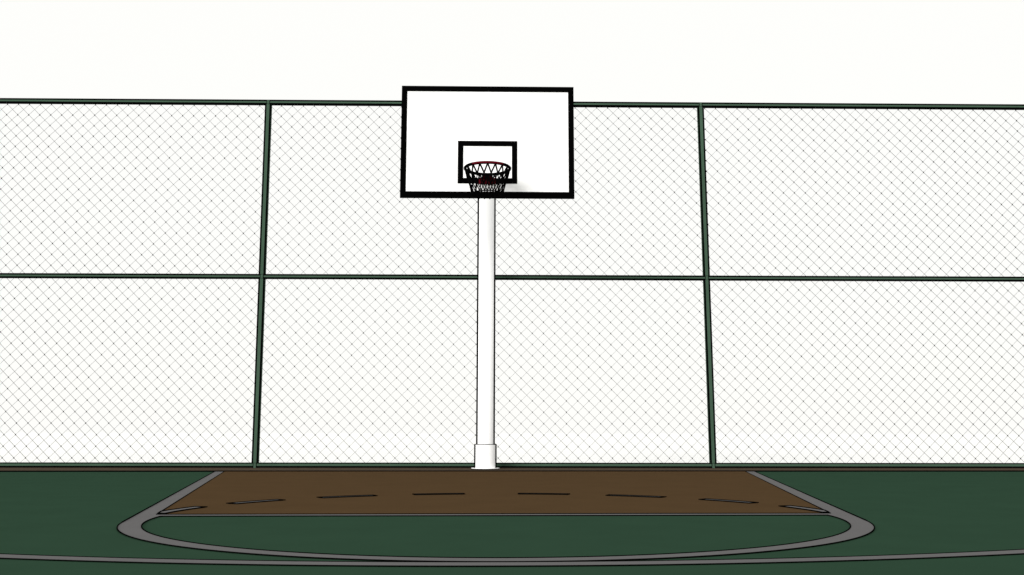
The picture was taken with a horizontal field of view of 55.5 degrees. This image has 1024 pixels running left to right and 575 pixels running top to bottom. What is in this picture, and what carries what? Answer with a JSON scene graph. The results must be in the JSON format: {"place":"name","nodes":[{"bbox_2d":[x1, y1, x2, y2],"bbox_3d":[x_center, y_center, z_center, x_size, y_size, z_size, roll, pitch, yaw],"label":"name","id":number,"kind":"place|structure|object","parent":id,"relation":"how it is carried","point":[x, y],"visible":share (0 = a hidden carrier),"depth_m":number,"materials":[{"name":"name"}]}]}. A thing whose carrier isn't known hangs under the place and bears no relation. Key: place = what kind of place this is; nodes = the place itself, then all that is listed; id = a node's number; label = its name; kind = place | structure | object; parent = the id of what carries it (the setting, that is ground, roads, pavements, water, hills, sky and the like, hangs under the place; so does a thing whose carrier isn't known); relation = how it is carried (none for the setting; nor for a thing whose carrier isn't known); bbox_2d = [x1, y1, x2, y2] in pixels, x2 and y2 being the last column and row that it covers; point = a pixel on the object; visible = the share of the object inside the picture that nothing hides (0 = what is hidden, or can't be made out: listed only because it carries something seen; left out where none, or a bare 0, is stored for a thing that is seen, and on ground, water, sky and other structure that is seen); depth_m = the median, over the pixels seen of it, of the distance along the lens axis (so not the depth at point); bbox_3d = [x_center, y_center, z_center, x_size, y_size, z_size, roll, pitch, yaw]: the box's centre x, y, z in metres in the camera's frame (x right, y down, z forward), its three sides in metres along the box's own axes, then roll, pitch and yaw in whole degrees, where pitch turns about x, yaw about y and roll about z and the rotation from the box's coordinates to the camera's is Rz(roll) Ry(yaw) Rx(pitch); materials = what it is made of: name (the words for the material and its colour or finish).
{"place":"outdoors","nodes":[
{"label":"outdoors","id":0,"kind":"place"},
{"bbox_2d":[0,472,1023,574],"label":"court surface","id":1,"kind":"object","parent":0,"point":[67,513],"depth_m":4.18,"materials":[{"name":"green paint"}]},
{"bbox_2d":[117,471,874,560],"bbox_3d":[-0.143,1.474,7.009,5.996,0.004,7.667,0,-9,-2],"label":"key line","id":2,"kind":"object","parent":1,"relation":"on","point":[132,527],"visible":1,"depth_m":4.15,"materials":[{"name":"grey paint"}]},
{"bbox_2d":[165,471,827,513],"bbox_3d":[-0.176,1.618,7.964,5.781,0.001,5.734,0,-9,-2],"label":"key paint","id":3,"kind":"object","parent":1,"relation":"on","point":[300,492],"visible":1,"depth_m":6.94,"materials":[{"name":"brown paint"}]},
{"bbox_2d":[158,506,207,513],"bbox_3d":[-1.823,1.217,5.330,0.100,0.004,0.480,-1,-9,10],"label":"free throw circle dash","id":4,"kind":"object","parent":3,"relation":"on","point":[175,510],"visible":1,"depth_m":5.36,"materials":[{"name":"grey paint"}]},
{"bbox_2d":[226,499,285,503],"bbox_3d":[-1.571,1.315,5.979,0.096,0.004,0.416,-5,-10,32],"label":"free throw circle dash","id":5,"kind":"object","parent":3,"relation":"on","point":[241,502],"visible":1,"depth_m":5.98,"materials":[{"name":"grey paint"}]},
{"bbox_2d":[318,495,377,497],"bbox_3d":[-1.093,1.389,6.471,0.413,0.004,0.096,6,-10,-35],"label":"free throw circle dash","id":6,"kind":"object","parent":3,"relation":"on","point":[345,496],"visible":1,"depth_m":6.46,"materials":[{"name":"grey paint"}]},
{"bbox_2d":[413,493,464,494],"bbox_3d":[-0.505,1.429,6.737,0.366,0.004,0.094,2,-9,-14],"label":"free throw circle dash","id":7,"kind":"object","parent":3,"relation":"on","point":[435,493],"visible":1,"depth_m":6.75,"materials":[{"name":"grey paint"}]},
{"bbox_2d":[518,493,569,494],"bbox_3d":[0.219,1.434,6.766,0.366,0.004,0.094,-1,-9,9],"label":"free throw circle dash","id":8,"kind":"object","parent":3,"relation":"on","point":[547,493],"visible":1,"depth_m":6.79,"materials":[{"name":"grey paint"}]},
{"bbox_2d":[605,494,666,497],"bbox_3d":[0.830,1.402,6.545,0.420,0.004,0.096,-5,-10,30],"label":"free throw circle dash","id":9,"kind":"object","parent":3,"relation":"on","point":[634,495],"visible":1,"depth_m":6.56,"materials":[{"name":"grey paint"}]},
{"bbox_2d":[698,498,758,502],"bbox_3d":[1.351,1.333,6.082,0.097,0.004,0.426,6,-11,-36],"label":"free throw circle dash","id":10,"kind":"object","parent":3,"relation":"on","point":[728,500],"visible":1,"depth_m":6.09,"materials":[{"name":"grey paint"}]},
{"bbox_2d":[778,505,828,511],"bbox_3d":[1.652,1.239,5.449,0.100,0.004,0.480,2,-9,-14],"label":"free throw circle dash","id":11,"kind":"object","parent":3,"relation":"on","point":[808,508],"visible":1,"depth_m":5.49,"materials":[{"name":"grey paint"}]},
{"bbox_2d":[0,549,1023,565],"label":"three point line","id":12,"kind":"object","parent":1,"relation":"on","point":[502,563],"visible":1,"depth_m":3.23,"materials":[{"name":"grey paint"}]},
{"bbox_2d":[0,433,1023,462],"bbox_3d":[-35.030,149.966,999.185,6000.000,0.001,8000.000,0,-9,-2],"label":"ground","id":13,"kind":"structure","parent":0,"point":[517,443],"depth_m":28.90,"materials":[{"name":"white"}]},
{"bbox_2d":[0,467,1023,470],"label":"court surround","id":14,"kind":"object","parent":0,"point":[86,469],"depth_m":11.64,"materials":[{"name":"green paint"}]},
{"bbox_2d":[400,86,573,469],"bbox_3d":[-0.516,-0.025,10.563,1.695,4.024,2.596,4,-9,-22],"label":"basketball hoop","id":15,"kind":"object","parent":14,"relation":"on","point":[486,146],"visible":1,"depth_m":10.15,"materials":[{"name":"white metal"}]},
{"bbox_2d":[0,98,1023,467],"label":"chain link fence","id":16,"kind":"object","parent":14,"relation":"on","point":[262,276],"visible":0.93,"depth_m":12.32,"materials":[{"name":"green metal"}]},
{"bbox_2d":[0,470,1023,471],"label":"baseline edging","id":17,"kind":"object","parent":14,"relation":"on","point":[566,470],"visible":1,"depth_m":10.84,"materials":[{"name":"black paint"}]},
{"bbox_2d":[0,0,1023,433],"label":"sky","id":18,"kind":"structure","parent":0,"point":[736,51],"materials":[{"name":"white"}]}
]}

